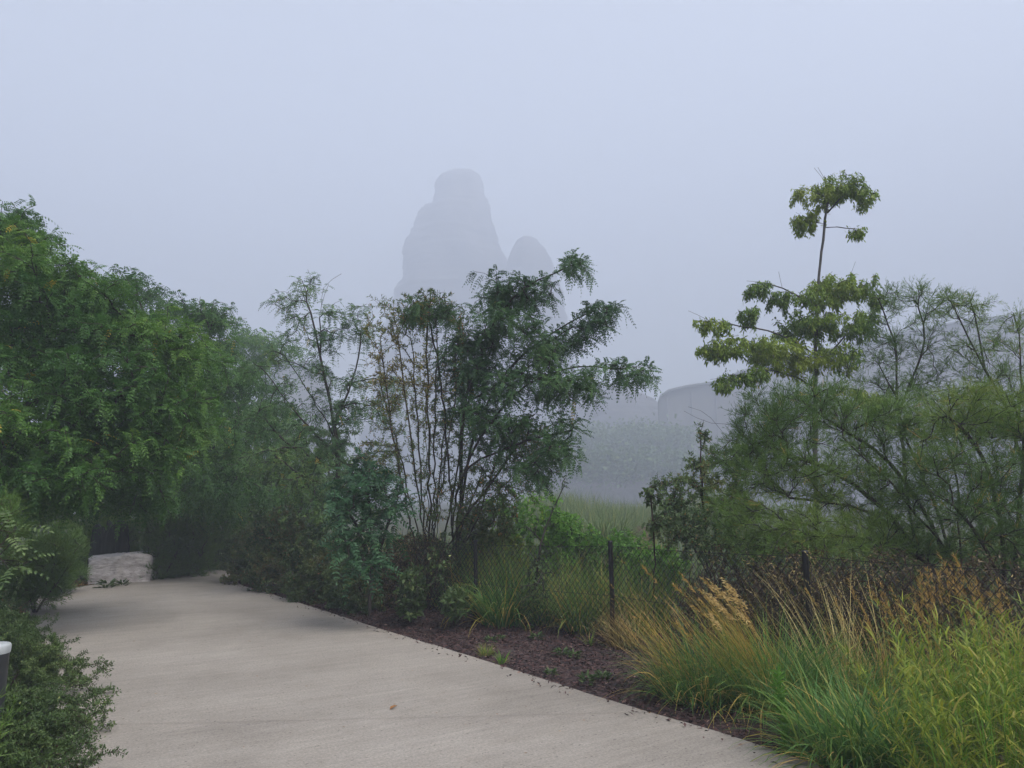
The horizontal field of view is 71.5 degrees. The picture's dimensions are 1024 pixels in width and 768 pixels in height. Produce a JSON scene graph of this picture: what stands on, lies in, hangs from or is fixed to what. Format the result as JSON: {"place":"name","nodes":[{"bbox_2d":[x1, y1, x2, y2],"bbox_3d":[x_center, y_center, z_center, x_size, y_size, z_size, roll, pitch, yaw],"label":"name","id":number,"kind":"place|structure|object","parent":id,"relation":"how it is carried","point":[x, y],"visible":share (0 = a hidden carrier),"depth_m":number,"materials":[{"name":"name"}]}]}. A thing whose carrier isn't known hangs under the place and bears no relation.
{"place":"outdoors","nodes":[
{"label":"outdoors","id":0,"kind":"place"},
{"bbox_2d":[1,545,390,767],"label":"soil bed","id":1,"kind":"object","parent":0,"point":[14,671],"visible":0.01,"depth_m":7.12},
{"bbox_2d":[0,641,11,712],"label":"bollard light","id":2,"kind":"object","parent":1,"relation":"on","point":[5,648],"visible":1,"depth_m":4.47,"materials":[{"name":"grey metal"}]},
{"bbox_2d":[0,684,25,761],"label":"feathery plant","id":3,"kind":"object","parent":1,"relation":"on","point":[4,722],"visible":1,"depth_m":3.13,"materials":[{"name":"green plant"}]},
{"bbox_2d":[0,482,38,551],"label":"feathery plant","id":4,"kind":"object","parent":1,"relation":"on","point":[12,505],"visible":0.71,"depth_m":5.60,"materials":[{"name":"green plant"}]},
{"bbox_2d":[0,586,60,638],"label":"trailing shrub","id":5,"kind":"object","parent":1,"relation":"on","point":[13,607],"visible":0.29,"depth_m":8.03,"materials":[{"name":"green plant"}]},
{"bbox_2d":[0,507,61,615],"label":"locust shrub","id":6,"kind":"object","parent":1,"relation":"on","point":[22,568],"visible":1,"depth_m":5.04,"materials":[{"name":"green plant"}]},
{"bbox_2d":[0,601,87,681],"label":"trailing shrub","id":7,"kind":"object","parent":1,"relation":"on","point":[24,620],"visible":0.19,"depth_m":6.58,"materials":[{"name":"green plant"}]},
{"bbox_2d":[0,622,115,702],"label":"trailing shrub","id":8,"kind":"object","parent":1,"relation":"on","point":[33,667],"visible":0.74,"depth_m":5.61,"materials":[{"name":"green plant"}]},
{"bbox_2d":[0,685,121,759],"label":"trailing shrub","id":9,"kind":"object","parent":1,"relation":"on","point":[67,718],"visible":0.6,"depth_m":4.63,"materials":[{"name":"green plant"}]},
{"bbox_2d":[0,706,128,767],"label":"trailing shrub","id":10,"kind":"object","parent":1,"relation":"on","point":[43,746],"visible":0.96,"depth_m":3.94,"materials":[{"name":"green plant"}]},
{"bbox_2d":[0,566,184,613],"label":"fallen leaves","id":11,"kind":"object","parent":1,"relation":"on","point":[72,584],"visible":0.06,"depth_m":12.88,"materials":[{"name":"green plant"}]},
{"bbox_2d":[87,524,119,564],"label":"stone slab","id":12,"kind":"structure","parent":1,"relation":"on","point":[105,542],"depth_m":13.93,"materials":[{"name":"stone"}]},
{"bbox_2d":[66,509,147,567],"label":"broom bush","id":13,"kind":"object","parent":1,"relation":"on","point":[133,539],"visible":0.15,"depth_m":14.73,"materials":[{"name":"green plant"}]},
{"bbox_2d":[106,520,129,552],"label":"stone slab","id":14,"kind":"structure","parent":1,"relation":"on","point":[123,542],"depth_m":14.09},
{"bbox_2d":[0,194,244,544],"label":"locust tree","id":15,"kind":"object","parent":1,"relation":"on","point":[68,334],"visible":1,"depth_m":8.60,"materials":[{"name":"green plant"}]},
{"bbox_2d":[73,264,295,546],"bbox_3d":[-7.194,0.627,14.720,5.318,6.614,4.496,0,-9,0],"label":"locust tree","id":16,"kind":"object","parent":1,"relation":"on","point":[207,490],"visible":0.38,"depth_m":14.63,"materials":[{"name":"green plant"}]},
{"bbox_2d":[154,456,308,539],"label":"tree","id":17,"kind":"object","parent":1,"relation":"on","point":[248,476],"visible":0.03,"depth_m":17.90,"materials":[{"name":"green plant"}]},
{"bbox_2d":[259,361,332,476],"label":"flat building","id":18,"kind":"structure","parent":0,"point":[302,392],"depth_m":209.84,"materials":[{"name":"grey"}]},
{"bbox_2d":[28,560,822,767],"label":"path","id":19,"kind":"structure","parent":0,"point":[190,658],"depth_m":5.56,"materials":[{"name":"concrete"}]},
{"bbox_2d":[93,578,117,587],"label":"weed","id":20,"kind":"object","parent":19,"relation":"on","point":[111,583],"visible":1,"depth_m":12.54,"materials":[{"name":"green plant"}]},
{"bbox_2d":[353,168,506,490],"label":"rock tower","id":21,"kind":"structure","parent":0,"point":[451,241],"depth_m":411.26,"materials":[{"name":"stone"}]},
{"bbox_2d":[0,500,1023,662],"bbox_3d":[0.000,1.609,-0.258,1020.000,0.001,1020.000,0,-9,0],"label":"ground","id":22,"kind":"structure","parent":0,"point":[441,524],"depth_m":42.34,"materials":[{"name":"plant"}]},
{"bbox_2d":[0,419,63,558],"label":"tree","id":23,"kind":"object","parent":22,"relation":"on","point":[39,523],"visible":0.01,"depth_m":13.14,"materials":[{"name":"green plant"}]},
{"bbox_2d":[0,528,80,612],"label":"broom bush","id":24,"kind":"object","parent":22,"relation":"on","point":[37,585],"visible":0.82,"depth_m":9.72,"materials":[{"name":"green plant"}]},
{"bbox_2d":[21,519,94,593],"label":"broom bush","id":25,"kind":"object","parent":22,"relation":"on","point":[74,535],"visible":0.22,"depth_m":11.87,"materials":[{"name":"green plant"}]},
{"bbox_2d":[3,439,175,559],"bbox_3d":[-9.574,2.647,16.426,4.340,3.167,3.481,0,-9,0],"label":"tree","id":26,"kind":"object","parent":22,"relation":"on","point":[59,517],"depth_m":16.25,"materials":[{"name":"green plant"}]},
{"bbox_2d":[87,551,156,584],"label":"stone block","id":27,"kind":"structure","parent":22,"relation":"on","point":[122,566],"depth_m":13.38,"materials":[{"name":"stone"}]},
{"bbox_2d":[133,510,189,579],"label":"broom bush","id":28,"kind":"object","parent":22,"relation":"on","point":[157,541],"visible":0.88,"depth_m":13.88,"materials":[{"name":"green plant"}]},
{"bbox_2d":[0,537,386,601],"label":"undergrowth","id":29,"kind":"object","parent":22,"relation":"on","point":[87,567],"visible":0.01,"depth_m":13.48,"materials":[{"name":"green plant"}]},
{"bbox_2d":[202,404,306,528],"bbox_3d":[-8.674,2.869,22.481,4.188,4.644,3.425,0,-9,0],"label":"tree","id":30,"kind":"object","parent":22,"relation":"on","point":[284,433],"visible":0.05,"depth_m":22.61,"materials":[{"name":"green plant"}]},
{"bbox_2d":[192,320,348,531],"bbox_3d":[-10.317,1.636,29.058,7.881,9.445,5.572,0,-9,0],"label":"locust tree","id":31,"kind":"object","parent":22,"relation":"on","point":[254,342],"visible":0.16,"depth_m":29.47,"materials":[{"name":"green plant"}]},
{"bbox_2d":[218,448,386,554],"bbox_3d":[-5.125,2.953,17.403,4.502,2.873,3.413,0,-9,0],"label":"thicket tree","id":32,"kind":"object","parent":22,"relation":"on","point":[315,519],"visible":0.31,"depth_m":17.14,"materials":[{"name":"green plant"}]},
{"bbox_2d":[230,271,418,537],"bbox_3d":[-3.177,1.091,14.807,3.101,5.801,7.419,0,-9,0],"label":"locust tree","id":33,"kind":"object","parent":22,"relation":"on","point":[321,462],"visible":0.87,"depth_m":12.48,"materials":[{"name":"green plant"}]},
{"bbox_2d":[284,421,385,531],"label":"tree","id":34,"kind":"object","parent":22,"relation":"on","point":[328,432],"visible":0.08,"depth_m":25.22,"materials":[{"name":"green plant"}]},
{"bbox_2d":[483,484,565,578],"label":"leafy plant","id":35,"kind":"object","parent":22,"relation":"on","point":[521,516],"visible":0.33,"depth_m":11.73,"materials":[{"name":"green plant"}]},
{"bbox_2d":[541,513,598,589],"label":"leafy plant","id":36,"kind":"object","parent":22,"relation":"on","point":[578,540],"visible":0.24,"depth_m":11.40,"materials":[{"name":"green plant"}]},
{"bbox_2d":[565,497,661,559],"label":"reed tussock","id":37,"kind":"object","parent":22,"relation":"on","point":[603,533],"visible":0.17,"depth_m":18.67,"materials":[{"name":"plant"}]},
{"bbox_2d":[581,527,651,592],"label":"leafy plant","id":38,"kind":"object","parent":22,"relation":"on","point":[627,542],"visible":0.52,"depth_m":11.14,"materials":[{"name":"green plant"}]},
{"bbox_2d":[530,459,715,504],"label":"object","id":39,"kind":"object","parent":22,"relation":"on","point":[631,492],"visible":0.13,"depth_m":163.87,"materials":[{"name":"grey"}]},
{"bbox_2d":[524,412,724,492],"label":"distant trees","id":40,"kind":"object","parent":22,"relation":"on","point":[635,452],"visible":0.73,"depth_m":147.87,"materials":[{"name":"grey plant"}]},
{"bbox_2d":[229,561,1023,767],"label":"mulch bed","id":41,"kind":"object","parent":22,"relation":"on","point":[504,651],"visible":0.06,"depth_m":6.93,"materials":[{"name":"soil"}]},
{"bbox_2d":[215,522,276,584],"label":"hedge shrub","id":42,"kind":"object","parent":41,"relation":"on","point":[235,561],"visible":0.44,"depth_m":13.22,"materials":[{"name":"green plant"}]},
{"bbox_2d":[241,504,314,593],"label":"hedge shrub","id":43,"kind":"object","parent":41,"relation":"on","point":[273,559],"visible":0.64,"depth_m":12.15,"materials":[{"name":"green plant"}]},
{"bbox_2d":[280,523,360,604],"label":"hedge shrub","id":44,"kind":"object","parent":41,"relation":"on","point":[316,583],"visible":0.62,"depth_m":11.04,"materials":[{"name":"green plant"}]},
{"bbox_2d":[321,550,393,615],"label":"hedge shrub","id":45,"kind":"object","parent":41,"relation":"on","point":[355,603],"visible":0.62,"depth_m":9.99,"materials":[{"name":"green plant"}]},
{"bbox_2d":[312,447,427,616],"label":"locust shrub","id":46,"kind":"object","parent":41,"relation":"on","point":[362,477],"visible":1,"depth_m":8.76,"materials":[{"name":"green plant"}]},
{"bbox_2d":[393,562,431,622],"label":"leafy plant","id":47,"kind":"object","parent":41,"relation":"on","point":[412,611],"visible":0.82,"depth_m":8.89,"materials":[{"name":"green plant"}]},
{"bbox_2d":[359,528,467,611],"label":"dead bush","id":48,"kind":"object","parent":41,"relation":"on","point":[394,585],"visible":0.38,"depth_m":10.18,"materials":[{"name":"plant"}]},
{"bbox_2d":[385,531,451,605],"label":"hedge shrub","id":49,"kind":"object","parent":41,"relation":"on","point":[418,536],"visible":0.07,"depth_m":10.79,"materials":[{"name":"green plant"}]},
{"bbox_2d":[393,540,455,608],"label":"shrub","id":50,"kind":"object","parent":41,"relation":"on","point":[441,564],"visible":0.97,"depth_m":8.83,"materials":[{"name":"green plant"}]},
{"bbox_2d":[425,529,472,596],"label":"leafy plant","id":51,"kind":"object","parent":41,"relation":"on","point":[443,535],"visible":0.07,"depth_m":10.80,"materials":[{"name":"green plant"}]},
{"bbox_2d":[427,575,470,610],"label":"grass tussock","id":52,"kind":"object","parent":41,"relation":"on","point":[437,604],"depth_m":9.89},
{"bbox_2d":[397,538,503,609],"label":"grass tussock","id":53,"kind":"object","parent":41,"relation":"on","point":[453,580],"depth_m":9.99,"materials":[{"name":"plant"}]},
{"bbox_2d":[438,584,471,627],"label":"leafy plant","id":54,"kind":"object","parent":41,"relation":"on","point":[454,599],"visible":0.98,"depth_m":8.45,"materials":[{"name":"green plant"}]},
{"bbox_2d":[353,288,561,559],"bbox_3d":[-1.031,0.963,10.635,3.775,4.737,2.694,-9,-13,44],"label":"willow shrub","id":55,"kind":"object","parent":41,"relation":"on","point":[423,475],"visible":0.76,"depth_m":10.24,"materials":[{"name":"green plant"}]},
{"bbox_2d":[455,496,519,581],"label":"leafy plant","id":56,"kind":"object","parent":41,"relation":"on","point":[484,538],"visible":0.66,"depth_m":10.46,"materials":[{"name":"green plant"}]},
{"bbox_2d":[477,642,498,656],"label":"grass tuft","id":57,"kind":"object","parent":41,"relation":"on","point":[481,651],"visible":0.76,"depth_m":7.21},
{"bbox_2d":[438,534,538,616],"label":"grass tussock","id":58,"kind":"object","parent":41,"relation":"on","point":[466,573],"depth_m":9.68,"materials":[{"name":"plant"}]},
{"bbox_2d":[459,531,538,597],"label":"leafy plant","id":59,"kind":"object","parent":41,"relation":"on","point":[513,541],"visible":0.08,"depth_m":10.60,"materials":[{"name":"green plant"}]},
{"bbox_2d":[441,548,558,636],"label":"grass tussock","id":60,"kind":"object","parent":41,"relation":"on","point":[491,614],"depth_m":8.64,"materials":[{"name":"plant"}]},
{"bbox_2d":[457,540,585,621],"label":"grass tussock","id":61,"kind":"object","parent":41,"relation":"on","point":[505,575],"depth_m":9.20,"materials":[{"name":"plant"}]},
{"bbox_2d":[390,247,662,570],"bbox_3d":[0.024,0.663,10.051,4.160,5.095,2.422,-7,-11,37],"label":"locust tree","id":62,"kind":"object","parent":41,"relation":"on","point":[543,352],"visible":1,"depth_m":9.81,"materials":[{"name":"green plant"}]},
{"bbox_2d":[506,580,571,627],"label":"grass tussock","id":63,"kind":"object","parent":41,"relation":"on","point":[543,621],"depth_m":8.68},
{"bbox_2d":[518,475,569,609],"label":"sapling","id":64,"kind":"object","parent":41,"relation":"on","point":[537,565],"visible":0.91,"depth_m":8.63,"materials":[{"name":"green plant"}]},
{"bbox_2d":[527,506,577,590],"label":"leafy plant","id":65,"kind":"object","parent":41,"relation":"on","point":[566,537],"visible":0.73,"depth_m":10.22,"materials":[{"name":"green plant"}]},
{"bbox_2d":[551,647,569,654],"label":"weed","id":66,"kind":"object","parent":41,"relation":"on","point":[565,649],"visible":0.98,"depth_m":7.11,"materials":[{"name":"green plant"}]},
{"bbox_2d":[510,540,630,627],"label":"grass tussock","id":67,"kind":"object","parent":41,"relation":"on","point":[562,579],"depth_m":8.79,"materials":[{"name":"plant"}]},
{"bbox_2d":[525,571,635,638],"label":"grass tussock","id":68,"kind":"object","parent":41,"relation":"on","point":[561,611],"depth_m":8.28,"materials":[{"name":"plant"}]},
{"bbox_2d":[576,669,597,685],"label":"weed","id":69,"kind":"object","parent":41,"relation":"on","point":[582,675],"visible":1,"depth_m":6.07,"materials":[{"name":"green plant"}]},
{"bbox_2d":[546,547,656,632],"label":"grass tussock","id":70,"kind":"object","parent":41,"relation":"on","point":[600,593],"depth_m":8.48,"materials":[{"name":"plant"}]},
{"bbox_2d":[594,670,612,679],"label":"weed","id":71,"kind":"object","parent":41,"relation":"on","point":[599,673],"visible":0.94,"depth_m":6.19,"materials":[{"name":"green plant"}]},
{"bbox_2d":[590,605,656,649],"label":"grass tussock","id":72,"kind":"object","parent":41,"relation":"on","point":[617,640],"depth_m":7.55,"materials":[{"name":"plant"}]},
{"bbox_2d":[570,557,696,634],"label":"grass tussock","id":73,"kind":"object","parent":41,"relation":"on","point":[646,603],"depth_m":8.33,"materials":[{"name":"plant"}]},
{"bbox_2d":[321,536,1023,705],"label":"chain link fence","id":74,"kind":"object","parent":41,"relation":"on","point":[805,567],"visible":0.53,"depth_m":6.98,"materials":[{"name":"black metal"}]},
{"bbox_2d":[569,556,826,731],"bbox_3d":[1.483,2.153,5.776,2.041,1.406,2.039,0,-9,0],"label":"grass tussock","id":75,"kind":"object","parent":41,"relation":"on","point":[680,684],"depth_m":5.61,"materials":[{"name":"plant"}]},
{"bbox_2d":[661,539,826,661],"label":"dead bush","id":76,"kind":"object","parent":41,"relation":"on","point":[740,591],"visible":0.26,"depth_m":7.29,"materials":[{"name":"plant"}]},
{"bbox_2d":[639,566,917,734],"bbox_3d":[2.047,2.119,5.510,2.157,1.327,2.138,0,-9,0],"label":"grass tussock","id":77,"kind":"object","parent":41,"relation":"on","point":[734,631],"depth_m":5.49,"materials":[{"name":"plant"}]},
{"bbox_2d":[769,662,793,753],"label":"tall weed","id":78,"kind":"object","parent":41,"relation":"on","point":[779,692],"visible":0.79,"depth_m":4.52,"materials":[{"name":"green plant"}]},
{"bbox_2d":[716,542,893,672],"bbox_3d":[2.736,2.084,6.647,1.717,1.219,1.157,0,-9,0],"label":"dead bush","id":79,"kind":"object","parent":41,"relation":"on","point":[791,588],"visible":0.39,"depth_m":6.58,"materials":[{"name":"plant"}]},
{"bbox_2d":[715,570,921,678],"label":"grass tussock","id":80,"kind":"object","parent":41,"relation":"on","point":[818,626],"depth_m":5.95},
{"bbox_2d":[732,548,978,725],"bbox_3d":[2.594,2.104,5.412,2.011,1.713,2.129,0,-9,0],"label":"grass tussock","id":81,"kind":"object","parent":41,"relation":"on","point":[878,673],"depth_m":5.49,"materials":[{"name":"plant"}]},
{"bbox_2d":[711,637,1007,767],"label":"grass tussock","id":82,"kind":"object","parent":41,"relation":"on","point":[829,753],"depth_m":4.32,"materials":[{"name":"plant"}]},
{"bbox_2d":[793,578,948,713],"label":"grass tussock","id":83,"kind":"object","parent":41,"relation":"on","point":[858,639],"depth_m":5.55,"materials":[{"name":"plant"}]},
{"bbox_2d":[801,542,972,681],"bbox_3d":[3.382,2.025,6.341,1.730,1.222,1.094,0,-9,0],"label":"dead bush","id":84,"kind":"object","parent":41,"relation":"on","point":[889,573],"visible":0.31,"depth_m":6.32,"materials":[{"name":"plant"}]},
{"bbox_2d":[754,646,1023,767],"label":"grass tussock","id":85,"kind":"object","parent":41,"relation":"on","point":[856,715],"depth_m":4.32,"materials":[{"name":"plant"}]},
{"bbox_2d":[832,589,1023,767],"bbox_3d":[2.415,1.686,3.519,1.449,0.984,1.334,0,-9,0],"label":"bamboo grass","id":86,"kind":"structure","parent":41,"relation":"on","point":[939,738],"depth_m":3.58,"materials":[{"name":"green plant"}]},
{"bbox_2d":[871,566,1015,720],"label":"grass tussock","id":87,"kind":"object","parent":41,"relation":"on","point":[917,608],"depth_m":5.39,"materials":[{"name":"plant"}]},
{"bbox_2d":[889,542,1023,697],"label":"dead bush","id":88,"kind":"object","parent":41,"relation":"on","point":[988,566],"visible":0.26,"depth_m":5.86,"materials":[{"name":"plant"}]},
{"bbox_2d":[916,550,1023,710],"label":"grass tussock","id":89,"kind":"object","parent":41,"relation":"on","point":[975,590],"depth_m":5.48,"materials":[{"name":"plant"}]},
{"bbox_2d":[515,485,755,537],"bbox_3d":[5.048,5.983,34.989,11.034,2.448,14.879,0,-9,0],"label":"reed bed","id":90,"kind":"object","parent":22,"relation":"on","point":[581,507],"visible":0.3,"depth_m":30.73,"materials":[{"name":"plant"}]},
{"bbox_2d":[624,526,652,550],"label":"leafy plant","id":91,"kind":"object","parent":22,"relation":"on","point":[648,546],"visible":0.12,"depth_m":21.21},
{"bbox_2d":[625,544,694,600],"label":"leafy plant","id":92,"kind":"object","parent":22,"relation":"on","point":[666,554],"visible":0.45,"depth_m":10.06,"materials":[{"name":"green plant"}]},
{"bbox_2d":[639,485,681,613],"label":"vine shrub","id":93,"kind":"object","parent":22,"relation":"on","point":[653,525],"visible":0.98,"depth_m":8.23,"materials":[{"name":"green plant"}]},
{"bbox_2d":[647,407,767,591],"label":"mixed shrub","id":94,"kind":"object","parent":22,"relation":"on","point":[705,541],"visible":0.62,"depth_m":9.15,"materials":[{"name":"green plant"}]},
{"bbox_2d":[692,168,893,581],"bbox_3d":[5.080,-0.318,12.212,3.589,7.737,2.406,5,-10,-29],"label":"tiered tree","id":95,"kind":"object","parent":22,"relation":"on","point":[818,297],"visible":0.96,"depth_m":12.46,"materials":[{"name":"green plant"}]},
{"bbox_2d":[737,521,859,606],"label":"shadowed shrub","id":96,"kind":"object","parent":22,"relation":"on","point":[784,559],"visible":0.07,"depth_m":10.39,"materials":[{"name":"brown plant"}]},
{"bbox_2d":[688,367,984,616],"bbox_3d":[3.624,1.304,7.668,3.356,3.082,1.851,3,-9,-16],"label":"tamarisk shrub","id":97,"kind":"object","parent":22,"relation":"on","point":[775,418],"visible":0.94,"depth_m":7.52,"materials":[{"name":"green plant"}]},
{"bbox_2d":[834,513,959,611],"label":"shadowed shrub","id":98,"kind":"object","parent":22,"relation":"on","point":[900,565],"visible":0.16,"depth_m":10.13,"materials":[{"name":"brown plant"}]},
{"bbox_2d":[840,274,966,569],"bbox_3d":[5.439,0.856,10.091,1.691,4.729,2.228,0,-9,0],"label":"tamarisk shrub","id":99,"kind":"object","parent":22,"relation":"on","point":[894,343],"visible":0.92,"depth_m":9.76,"materials":[{"name":"green plant"}]},
{"bbox_2d":[897,371,1023,652],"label":"tamarisk shrub","id":100,"kind":"object","parent":22,"relation":"on","point":[991,486],"visible":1,"depth_m":6.73,"materials":[{"name":"green plant"}]},
{"bbox_2d":[912,283,1023,456],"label":"tamarisk shrub","id":101,"kind":"object","parent":22,"relation":"on","point":[1003,372],"visible":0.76,"depth_m":9.37,"materials":[{"name":"green plant"}]},
{"bbox_2d":[935,515,1023,610],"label":"shadowed shrub","id":102,"kind":"object","parent":22,"relation":"on","point":[980,551],"visible":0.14,"depth_m":10.08,"materials":[{"name":"brown plant"}]},
{"bbox_2d":[0,0,1023,499],"label":"sky","id":103,"kind":"structure","parent":0,"point":[226,151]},
{"bbox_2d":[485,531,560,586],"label":"grass tussock","id":104,"kind":"object","parent":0,"point":[510,560],"depth_m":9.91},
{"bbox_2d":[477,236,579,490],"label":"rock tower","id":105,"kind":"structure","parent":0,"point":[529,256],"depth_m":401.92,"materials":[{"name":"stone"}]},
{"bbox_2d":[533,383,657,487],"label":"rock mound","id":106,"kind":"object","parent":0,"point":[642,405],"visible":0.25,"depth_m":272.72,"materials":[{"name":"stone"}]},
{"bbox_2d":[259,524,1023,704],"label":"meadow grass","id":107,"kind":"structure","parent":0,"point":[678,541],"depth_m":9.71,"materials":[{"name":"plant"}]},
{"bbox_2d":[658,313,1023,503],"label":"hill","id":108,"kind":"structure","parent":0,"point":[699,398],"depth_m":199.30,"materials":[{"name":"grey"}]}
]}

